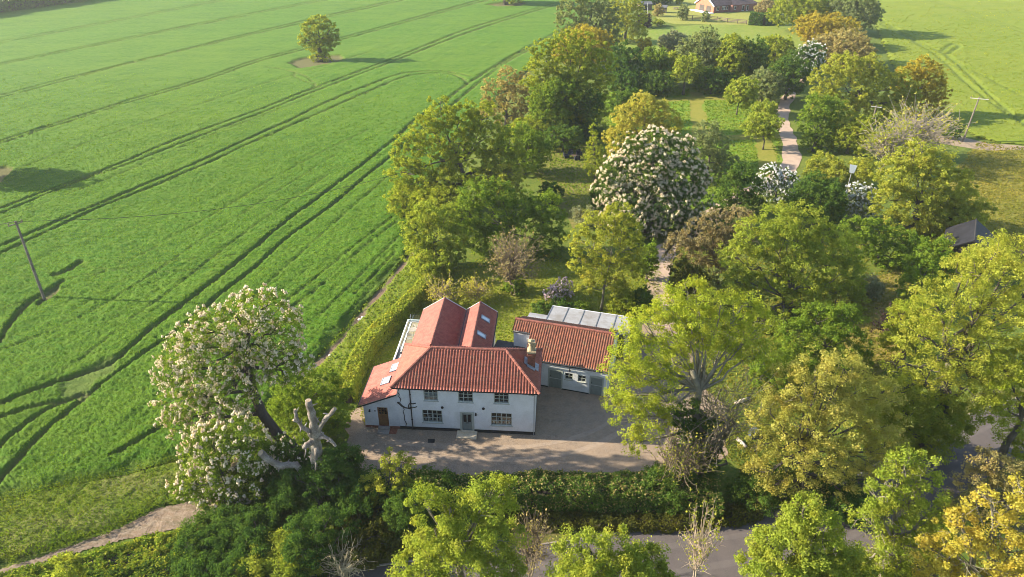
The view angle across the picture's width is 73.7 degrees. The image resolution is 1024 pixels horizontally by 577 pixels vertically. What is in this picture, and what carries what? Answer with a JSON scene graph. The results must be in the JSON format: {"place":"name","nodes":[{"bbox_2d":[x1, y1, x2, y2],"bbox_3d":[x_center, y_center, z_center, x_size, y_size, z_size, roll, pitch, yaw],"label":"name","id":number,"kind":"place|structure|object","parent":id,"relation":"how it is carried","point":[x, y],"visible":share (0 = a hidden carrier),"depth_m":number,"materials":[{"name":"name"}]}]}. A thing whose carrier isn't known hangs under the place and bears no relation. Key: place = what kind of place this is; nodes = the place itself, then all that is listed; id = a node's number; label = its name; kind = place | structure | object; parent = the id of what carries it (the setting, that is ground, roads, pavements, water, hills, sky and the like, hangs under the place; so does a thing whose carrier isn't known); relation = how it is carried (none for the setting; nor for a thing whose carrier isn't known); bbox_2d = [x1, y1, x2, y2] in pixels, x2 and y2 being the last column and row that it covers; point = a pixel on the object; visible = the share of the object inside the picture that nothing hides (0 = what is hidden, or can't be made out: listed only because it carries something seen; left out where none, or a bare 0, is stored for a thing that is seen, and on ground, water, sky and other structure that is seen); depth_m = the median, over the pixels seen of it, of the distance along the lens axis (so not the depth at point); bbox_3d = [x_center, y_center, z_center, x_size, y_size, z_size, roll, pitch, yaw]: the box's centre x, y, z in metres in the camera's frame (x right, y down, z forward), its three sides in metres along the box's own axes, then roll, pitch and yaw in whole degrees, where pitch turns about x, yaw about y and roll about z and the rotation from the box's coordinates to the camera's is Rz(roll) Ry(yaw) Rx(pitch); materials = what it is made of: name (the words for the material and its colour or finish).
{"place":"outdoors","nodes":[
{"label":"outdoors","id":0,"kind":"place"},
{"bbox_2d":[0,0,595,498],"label":"crop field","id":1,"kind":"structure","parent":0,"point":[446,46],"depth_m":118.76,"materials":[{"name":"green plant"}]},
{"bbox_2d":[297,14,341,61],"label":"oak tree","id":2,"kind":"object","parent":1,"relation":"on","point":[319,41],"visible":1,"depth_m":188.84,"materials":[{"name":"green plant"}]},
{"bbox_2d":[355,244,661,424],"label":"lawn","id":3,"kind":"structure","parent":0,"point":[543,274],"depth_m":81.77,"materials":[{"name":"green plant"}]},
{"bbox_2d":[479,222,550,296],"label":"apple tree","id":4,"kind":"object","parent":3,"relation":"on","point":[508,262],"visible":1,"depth_m":79.45,"materials":[{"name":"brown plant"}]},
{"bbox_2d":[527,305,630,358],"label":"garden room","id":5,"kind":"object","parent":3,"relation":"on","point":[581,317],"visible":0.5,"depth_m":72.44,"materials":[{"name":"white glass"}]},
{"bbox_2d":[561,201,651,310],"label":"birch tree","id":6,"kind":"object","parent":3,"relation":"on","point":[633,240],"visible":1,"depth_m":74.73,"materials":[{"name":"green plant"}]},
{"bbox_2d":[0,0,1023,576],"bbox_3d":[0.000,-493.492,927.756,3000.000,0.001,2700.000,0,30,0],"label":"ground","id":7,"kind":"structure","parent":0,"point":[730,470],"depth_m":87.87,"materials":[{"name":"green plant"}]},
{"bbox_2d":[0,501,207,572],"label":"bare earth strip","id":8,"kind":"object","parent":7,"relation":"on","point":[161,519],"visible":0.88,"depth_m":51.93,"materials":[{"name":"beige soil"}]},
{"bbox_2d":[0,522,208,576],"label":"bank hedge","id":9,"kind":"object","parent":7,"relation":"on","point":[129,557],"visible":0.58,"depth_m":49.03,"materials":[{"name":"green plant"}]},
{"bbox_2d":[0,452,220,562],"bbox_3d":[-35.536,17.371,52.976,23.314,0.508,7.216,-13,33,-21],"label":"rough margin","id":10,"kind":"object","parent":7,"relation":"on","point":[151,484],"visible":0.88,"depth_m":53.52,"materials":[{"name":"green plant"}]},
{"bbox_2d":[81,551,190,576],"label":"bank hedge","id":11,"kind":"object","parent":7,"relation":"on","point":[162,570],"visible":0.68,"depth_m":47.65,"materials":[{"name":"green plant"}]},
{"bbox_2d":[165,525,230,576],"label":"shrub","id":12,"kind":"object","parent":7,"relation":"on","point":[182,542],"visible":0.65,"depth_m":48.03,"materials":[{"name":"green plant"}]},
{"bbox_2d":[165,410,276,510],"bbox_3d":[-22.560,13.188,51.952,9.103,9.555,4.581,0,30,0],"label":"horse chestnut bush","id":13,"kind":"object","parent":7,"relation":"on","point":[240,471],"visible":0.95,"depth_m":51.51,"materials":[{"name":"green plant"}]},
{"bbox_2d":[175,529,276,576],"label":"shrub","id":14,"kind":"object","parent":7,"relation":"on","point":[221,568],"visible":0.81,"depth_m":46.90,"materials":[{"name":"green plant"}]},
{"bbox_2d":[147,282,316,463],"bbox_3d":[-22.171,7.450,53.717,13.514,17.552,6.627,-8,31,-14],"label":"horse chestnut tree","id":15,"kind":"object","parent":7,"relation":"on","point":[227,339],"visible":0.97,"depth_m":52.16,"materials":[{"name":"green plant"}]},
{"bbox_2d":[206,497,285,566],"bbox_3d":[-19.482,17.415,50.078,5.455,3.408,6.407,-22,37,-32],"label":"shrub","id":16,"kind":"object","parent":7,"relation":"on","point":[262,522],"visible":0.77,"depth_m":49.70,"materials":[{"name":"green plant"}]},
{"bbox_2d":[258,398,336,505],"bbox_3d":[-15.565,12.609,50.829,6.270,10.416,2.146,0,30,0],"label":"pollarded tree","id":17,"kind":"object","parent":7,"relation":"on","point":[315,433],"visible":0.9,"depth_m":49.76,"materials":[{"name":"grey wood"}]},
{"bbox_2d":[242,443,373,521],"bbox_3d":[-15.887,15.849,54.104,11.333,6.818,5.948,0,30,0],"label":"ivy mass","id":18,"kind":"object","parent":7,"relation":"on","point":[355,456],"visible":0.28,"depth_m":53.33,"materials":[{"name":"green plant"}]},
{"bbox_2d":[187,248,430,491],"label":"field margin","id":19,"kind":"object","parent":7,"relation":"on","point":[372,300],"visible":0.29,"depth_m":74.43,"materials":[{"name":"green plant"}]},
{"bbox_2d":[234,249,422,495],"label":"margin grass","id":20,"kind":"structure","parent":19,"relation":"on","point":[354,331],"depth_m":74.54,"materials":[{"name":"green plant"}]},
{"bbox_2d":[265,362,360,443],"bbox_3d":[-17.413,9.762,59.496,8.469,7.160,5.426,0,30,0],"label":"elder bush","id":21,"kind":"object","parent":7,"relation":"on","point":[277,407],"visible":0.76,"depth_m":58.63,"materials":[{"name":"green plant"}]},
{"bbox_2d":[263,448,366,517],"bbox_3d":[-14.841,15.073,51.302,7.909,6.235,3.743,0,30,0],"label":"ivy mass","id":22,"kind":"object","parent":7,"relation":"on","point":[324,476],"visible":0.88,"depth_m":50.83,"materials":[{"name":"green plant"}]},
{"bbox_2d":[331,464,390,539],"bbox_3d":[-11.616,16.085,51.602,5.410,4.216,5.910,0,30,0],"label":"shrub","id":23,"kind":"object","parent":7,"relation":"on","point":[348,510],"visible":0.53,"depth_m":50.53,"materials":[{"name":"green plant"}]},
{"bbox_2d":[333,505,403,571],"bbox_3d":[-10.415,18.036,49.271,5.381,3.231,6.229,0,30,0],"label":"shrub","id":24,"kind":"object","parent":7,"relation":"on","point":[375,547],"visible":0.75,"depth_m":48.52,"materials":[{"name":"green plant"}]},
{"bbox_2d":[351,446,422,513],"bbox_3d":[-9.306,14.854,51.326,5.080,6.593,3.772,11,32,18],"label":"tree","id":25,"kind":"object","parent":7,"relation":"on","point":[391,468],"visible":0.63,"depth_m":50.67,"materials":[{"name":"green plant"}]},
{"bbox_2d":[337,259,452,402],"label":"clipped hedge","id":26,"kind":"object","parent":7,"relation":"on","point":[369,343],"visible":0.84,"depth_m":72.86,"materials":[{"name":"green plant"}]},
{"bbox_2d":[376,480,444,542],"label":"shrub","id":27,"kind":"object","parent":7,"relation":"on","point":[394,504],"visible":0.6,"depth_m":49.60,"materials":[{"name":"green plant"}]},
{"bbox_2d":[382,178,467,222],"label":"hawthorn tree","id":28,"kind":"object","parent":7,"relation":"on","point":[416,196],"visible":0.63,"depth_m":98.89,"materials":[{"name":"green plant"}]},
{"bbox_2d":[397,198,468,267],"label":"field maple tree","id":29,"kind":"object","parent":7,"relation":"on","point":[431,219],"visible":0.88,"depth_m":84.51,"materials":[{"name":"green plant"}]},
{"bbox_2d":[382,94,536,205],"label":"oak tree","id":30,"kind":"object","parent":7,"relation":"on","point":[457,156],"visible":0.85,"depth_m":100.53,"materials":[{"name":"green plant"}]},
{"bbox_2d":[478,65,532,125],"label":"alder tree","id":31,"kind":"object","parent":7,"relation":"on","point":[501,98],"visible":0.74,"depth_m":135.39,"materials":[{"name":"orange plant"}]},
{"bbox_2d":[444,174,570,257],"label":"sycamore tree","id":32,"kind":"object","parent":7,"relation":"on","point":[474,204],"visible":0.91,"depth_m":87.78,"materials":[{"name":"green plant"}]},
{"bbox_2d":[500,120,554,174],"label":"hazel tree","id":33,"kind":"object","parent":7,"relation":"on","point":[531,140],"visible":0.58,"depth_m":112.96,"materials":[{"name":"green plant"}]},
{"bbox_2d":[345,309,727,486],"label":"gravel yard","id":34,"kind":"structure","parent":7,"relation":"on","point":[561,413],"depth_m":60.23,"materials":[{"name":"beige gravel"}]},
{"bbox_2d":[357,297,542,439],"bbox_3d":[-5.145,6.149,64.578,16.144,8.220,14.340,2,30,3],"label":"farmhouse","id":35,"kind":"object","parent":34,"relation":"on","point":[448,357],"visible":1,"depth_m":60.21,"materials":[{"name":"white paint"}]},
{"bbox_2d":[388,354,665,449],"bbox_3d":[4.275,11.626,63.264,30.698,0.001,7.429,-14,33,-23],"label":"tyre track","id":36,"kind":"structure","parent":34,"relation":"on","point":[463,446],"depth_m":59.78,"materials":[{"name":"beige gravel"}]},
{"bbox_2d":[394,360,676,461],"bbox_3d":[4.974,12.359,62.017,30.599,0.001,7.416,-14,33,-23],"label":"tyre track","id":37,"kind":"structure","parent":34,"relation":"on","point":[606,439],"depth_m":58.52,"materials":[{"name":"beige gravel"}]},
{"bbox_2d":[369,466,724,520],"bbox_3d":[2.560,15.873,53.256,27.560,3.413,3.789,1,30,2],"label":"roadside hedge","id":38,"kind":"object","parent":7,"relation":"on","point":[573,491],"visible":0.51,"depth_m":52.37,"materials":[{"name":"green plant"}]},
{"bbox_2d":[494,316,617,396],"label":"outbuilding","id":39,"kind":"structure","parent":7,"relation":"on","point":[576,352],"depth_m":65.70,"materials":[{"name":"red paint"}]},
{"bbox_2d":[524,71,587,135],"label":"maple tree","id":40,"kind":"object","parent":7,"relation":"on","point":[551,104],"visible":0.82,"depth_m":127.71,"materials":[{"name":"green plant"}]},
{"bbox_2d":[529,135,603,227],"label":"clearing","id":41,"kind":"structure","parent":7,"relation":"on","point":[562,205],"depth_m":115.28,"materials":[{"name":"green plant"}]},
{"bbox_2d":[518,26,619,134],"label":"oak tree","id":42,"kind":"object","parent":7,"relation":"on","point":[574,55],"visible":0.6,"depth_m":128.56,"materials":[{"name":"green plant"}]},
{"bbox_2d":[553,0,624,62],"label":"poplar tree","id":43,"kind":"object","parent":7,"relation":"on","point":[600,9],"visible":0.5,"depth_m":183.90,"materials":[{"name":"green plant"}]},
{"bbox_2d":[543,522,679,576],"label":"maple tree","id":44,"kind":"object","parent":7,"relation":"on","point":[627,560],"visible":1,"depth_m":38.31,"materials":[{"name":"green plant"}]},
{"bbox_2d":[601,89,685,167],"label":"willow tree","id":45,"kind":"object","parent":7,"relation":"on","point":[641,118],"visible":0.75,"depth_m":115.87,"materials":[{"name":"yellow plant"}]},
{"bbox_2d":[266,388,1023,576],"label":"road verge","id":46,"kind":"structure","parent":7,"relation":"on","point":[387,560],"depth_m":53.62,"materials":[{"name":"green plant"}]},
{"bbox_2d":[233,521,323,576],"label":"shrub","id":47,"kind":"object","parent":46,"relation":"on","point":[268,560],"visible":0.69,"depth_m":46.61,"materials":[{"name":"green plant"}]},
{"bbox_2d":[279,501,358,576],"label":"shrub","id":48,"kind":"object","parent":46,"relation":"on","point":[313,524],"visible":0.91,"depth_m":47.20,"materials":[{"name":"green plant"}]},
{"bbox_2d":[384,470,533,576],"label":"maple tree","id":49,"kind":"object","parent":46,"relation":"on","point":[449,548],"visible":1,"depth_m":39.71,"materials":[{"name":"green plant"}]},
{"bbox_2d":[509,500,561,576],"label":"tree","id":50,"kind":"object","parent":46,"relation":"on","point":[534,555],"visible":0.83,"depth_m":45.92,"materials":[{"name":"orange plant"}]},
{"bbox_2d":[482,503,765,534],"bbox_3d":[8.551,17.640,52.068,21.858,1.407,2.657,-1,30,-2],"label":"lane bank hedge","id":51,"kind":"object","parent":46,"relation":"on","point":[634,522],"visible":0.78,"depth_m":51.82,"materials":[{"name":"green plant"}]},
{"bbox_2d":[676,498,723,576],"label":"sapling","id":52,"kind":"object","parent":46,"relation":"on","point":[701,556],"visible":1,"depth_m":45.37,"materials":[{"name":"beige plant"}]},
{"bbox_2d":[725,463,795,517],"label":"elder bush","id":53,"kind":"object","parent":46,"relation":"on","point":[741,482],"visible":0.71,"depth_m":52.61,"materials":[{"name":"green plant"}]},
{"bbox_2d":[804,467,872,528],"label":"elder bush","id":54,"kind":"object","parent":46,"relation":"on","point":[854,501],"visible":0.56,"depth_m":52.00,"materials":[{"name":"green plant"}]},
{"bbox_2d":[968,337,1023,469],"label":"maple tree","id":55,"kind":"object","parent":46,"relation":"on","point":[1011,438],"visible":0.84,"depth_m":53.90,"materials":[{"name":"green plant"}]},
{"bbox_2d":[589,124,714,240],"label":"horse chestnut tree","id":56,"kind":"object","parent":7,"relation":"on","point":[650,193],"visible":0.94,"depth_m":92.04,"materials":[{"name":"white plant"}]},
{"bbox_2d":[639,412,728,493],"bbox_3d":[13.193,13.061,53.290,6.970,7.724,6.962,0,30,0],"label":"twiggy shrub","id":57,"kind":"object","parent":7,"relation":"on","point":[674,453],"visible":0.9,"depth_m":52.60,"materials":[{"name":"brown plant"}]},
{"bbox_2d":[596,273,783,474],"bbox_3d":[13.338,6.942,53.789,15.116,17.769,6.498,-10,32,-16],"label":"sycamore tree","id":58,"kind":"object","parent":7,"relation":"on","point":[697,383],"visible":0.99,"depth_m":51.23,"materials":[{"name":"green plant"}]},
{"bbox_2d":[670,396,724,478],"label":"ivy column","id":59,"kind":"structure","parent":58,"relation":"attached to","point":[693,421],"depth_m":53.59,"materials":[{"name":"green plant"}]},
{"bbox_2d":[674,24,723,83],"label":"whitebeam tree","id":60,"kind":"object","parent":7,"relation":"on","point":[698,42],"visible":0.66,"depth_m":163.71,"materials":[{"name":"green plant"}]},
{"bbox_2d":[662,204,758,282],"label":"old apple tree","id":61,"kind":"object","parent":7,"relation":"on","point":[707,239],"visible":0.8,"depth_m":80.89,"materials":[{"name":"brown plant"}]},
{"bbox_2d":[618,24,803,57],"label":"paddock","id":62,"kind":"structure","parent":7,"relation":"on","point":[750,31],"depth_m":233.80,"materials":[{"name":"green plant"}]},
{"bbox_2d":[766,0,838,29],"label":"oak tree","id":63,"kind":"object","parent":62,"relation":"on","point":[794,9],"visible":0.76,"depth_m":226.15,"materials":[{"name":"green plant"}]},
{"bbox_2d":[650,322,811,470],"bbox_3d":[16.798,9.569,53.821,12.349,13.341,10.442,-21,36,-32],"label":"bare tree","id":64,"kind":"object","parent":7,"relation":"on","point":[724,432],"visible":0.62,"depth_m":53.30,"materials":[{"name":"grey plant"}]},
{"bbox_2d":[647,12,814,327],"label":"gravel drive","id":65,"kind":"structure","parent":7,"relation":"on","point":[791,155],"depth_m":122.44,"materials":[{"name":"beige gravel"}]},
{"bbox_2d":[712,32,752,82],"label":"whitebeam tree","id":66,"kind":"object","parent":7,"relation":"on","point":[731,59],"visible":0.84,"depth_m":160.85,"materials":[{"name":"green plant"}]},
{"bbox_2d":[710,159,768,214],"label":"hawthorn tree","id":67,"kind":"object","parent":7,"relation":"on","point":[741,180],"visible":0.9,"depth_m":100.03,"materials":[{"name":"green plant"}]},
{"bbox_2d":[660,226,868,507],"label":"garden grass","id":68,"kind":"structure","parent":7,"relation":"on","point":[757,294],"depth_m":72.85,"materials":[{"name":"green plant"}]},
{"bbox_2d":[768,48,813,99],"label":"elm tree","id":69,"kind":"object","parent":7,"relation":"on","point":[793,72],"visible":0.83,"depth_m":153.41,"materials":[{"name":"green plant"}]},
{"bbox_2d":[715,199,871,340],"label":"lime tree","id":70,"kind":"object","parent":7,"relation":"on","point":[791,231],"visible":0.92,"depth_m":75.32,"materials":[{"name":"green plant"}]},
{"bbox_2d":[733,489,877,576],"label":"maple tree","id":71,"kind":"object","parent":7,"relation":"on","point":[798,531],"visible":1,"depth_m":37.93,"materials":[{"name":"green plant"}]},
{"bbox_2d":[782,169,848,224],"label":"hawthorn tree","id":72,"kind":"object","parent":7,"relation":"on","point":[819,188],"visible":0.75,"depth_m":95.73,"materials":[{"name":"green plant"}]},
{"bbox_2d":[728,342,913,511],"bbox_3d":[23.749,10.785,51.161,14.494,13.846,6.780,-5,31,-9],"label":"field maple tree","id":73,"kind":"object","parent":7,"relation":"on","point":[847,407],"visible":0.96,"depth_m":50.51,"materials":[{"name":"green plant"}]},
{"bbox_2d":[794,91,851,154],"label":"hazel tree","id":74,"kind":"object","parent":7,"relation":"on","point":[820,138],"visible":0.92,"depth_m":123.61,"materials":[{"name":"green plant"}]},
{"bbox_2d":[788,10,861,43],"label":"oak tree","id":75,"kind":"object","parent":7,"relation":"on","point":[816,23],"visible":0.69,"depth_m":204.32,"materials":[{"name":"yellow plant"}]},
{"bbox_2d":[774,300,875,376],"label":"hazel tree","id":76,"kind":"object","parent":7,"relation":"on","point":[827,329],"visible":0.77,"depth_m":66.77,"materials":[{"name":"green plant"}]},
{"bbox_2d":[801,26,878,68],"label":"oak tree","id":77,"kind":"object","parent":7,"relation":"on","point":[856,42],"visible":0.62,"depth_m":180.96,"materials":[{"name":"orange plant"}]},
{"bbox_2d":[826,109,875,153],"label":"hawthorn tree","id":78,"kind":"object","parent":7,"relation":"on","point":[854,127],"visible":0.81,"depth_m":122.31,"materials":[{"name":"green plant"}]},
{"bbox_2d":[825,0,885,30],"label":"oak tree","id":79,"kind":"object","parent":7,"relation":"on","point":[856,9],"visible":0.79,"depth_m":220.56,"materials":[{"name":"green plant"}]},
{"bbox_2d":[805,49,922,122],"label":"oak tree","id":80,"kind":"object","parent":7,"relation":"on","point":[850,70],"visible":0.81,"depth_m":138.03,"materials":[{"name":"green plant"}]},
{"bbox_2d":[844,270,914,388],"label":"glade","id":81,"kind":"structure","parent":7,"relation":"on","point":[874,318],"depth_m":76.67,"materials":[{"name":"green plant"}]},
{"bbox_2d":[895,234,959,308],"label":"shrub","id":82,"kind":"object","parent":81,"relation":"on","point":[931,261],"visible":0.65,"depth_m":76.39,"materials":[{"name":"green plant"}]},
{"bbox_2d":[836,214,930,269],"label":"hazel tree","id":83,"kind":"object","parent":7,"relation":"on","point":[883,246],"visible":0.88,"depth_m":86.14,"materials":[{"name":"green plant"}]},
{"bbox_2d":[855,106,924,170],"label":"bare tree","id":84,"kind":"object","parent":7,"relation":"on","point":[888,143],"visible":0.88,"depth_m":113.92,"materials":[{"name":"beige plant"}]},
{"bbox_2d":[842,442,965,576],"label":"ash tree","id":85,"kind":"object","parent":7,"relation":"on","point":[892,542],"visible":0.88,"depth_m":39.72,"materials":[{"name":"green plant"}]},
{"bbox_2d":[876,290,947,363],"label":"hazel tree","id":86,"kind":"object","parent":7,"relation":"on","point":[903,306],"visible":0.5,"depth_m":67.70,"materials":[{"name":"green plant"}]},
{"bbox_2d":[851,376,978,465],"bbox_3d":[33.624,10.970,56.696,10.342,8.382,4.968,0,30,0],"label":"hornbeam tree","id":87,"kind":"object","parent":7,"relation":"on","point":[919,433],"visible":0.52,"depth_m":55.81,"materials":[{"name":"green plant"}]},
{"bbox_2d":[889,53,952,115],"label":"oak tree","id":88,"kind":"object","parent":7,"relation":"on","point":[937,85],"visible":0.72,"depth_m":142.10,"materials":[{"name":"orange plant"}]},
{"bbox_2d":[866,137,985,241],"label":"field maple tree","id":89,"kind":"object","parent":7,"relation":"on","point":[925,169],"visible":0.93,"depth_m":91.99,"materials":[{"name":"green plant"}]},
{"bbox_2d":[880,85,980,154],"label":"bare tree","id":90,"kind":"object","parent":7,"relation":"on","point":[931,131],"visible":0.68,"depth_m":118.69,"materials":[{"name":"grey plant"}]},
{"bbox_2d":[860,228,1023,449],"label":"oak tree","id":91,"kind":"object","parent":7,"relation":"on","point":[956,351],"visible":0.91,"depth_m":52.30,"materials":[{"name":"green plant"}]},
{"bbox_2d":[908,470,1023,576],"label":"oak tree","id":92,"kind":"object","parent":7,"relation":"on","point":[948,567],"visible":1,"depth_m":37.81,"materials":[{"name":"yellow plant"}]},
{"bbox_2d":[941,443,1023,527],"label":"oak tree","id":93,"kind":"object","parent":7,"relation":"on","point":[993,481],"visible":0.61,"depth_m":50.67,"materials":[{"name":"orange plant"}]},
{"bbox_2d":[312,399,1023,576],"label":"road","id":94,"kind":"structure","parent":0,"point":[728,549],"depth_m":51.20,"materials":[{"name":"grey asphalt"}]},
{"bbox_2d":[602,88,782,209],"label":"orchard grass","id":95,"kind":"structure","parent":0,"point":[684,105],"depth_m":140.68,"materials":[{"name":"green plant"}]},
{"bbox_2d":[524,87,779,226],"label":"orchard blades","id":96,"kind":"object","parent":95,"relation":"on","point":[684,131],"visible":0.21,"depth_m":128.09,"materials":[{"name":"green plant"}]},
{"bbox_2d":[682,119,739,185],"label":"sallow tree","id":97,"kind":"object","parent":95,"relation":"on","point":[712,152],"visible":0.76,"depth_m":109.92,"materials":[{"name":"green plant"}]},
{"bbox_2d":[656,0,804,24],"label":"bungalow lawn","id":98,"kind":"structure","parent":0,"point":[669,15],"depth_m":261.39,"materials":[{"name":"green plant"}]},
{"bbox_2d":[852,141,1023,392],"bbox_3d":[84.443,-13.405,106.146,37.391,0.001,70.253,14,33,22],"label":"meadow","id":99,"kind":"structure","parent":0,"point":[973,155],"depth_m":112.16,"materials":[{"name":"green plant"}]},
{"bbox_2d":[875,0,1023,143],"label":"crop field","id":100,"kind":"structure","parent":0,"point":[922,8],"depth_m":205.28,"materials":[{"name":"green plant"}]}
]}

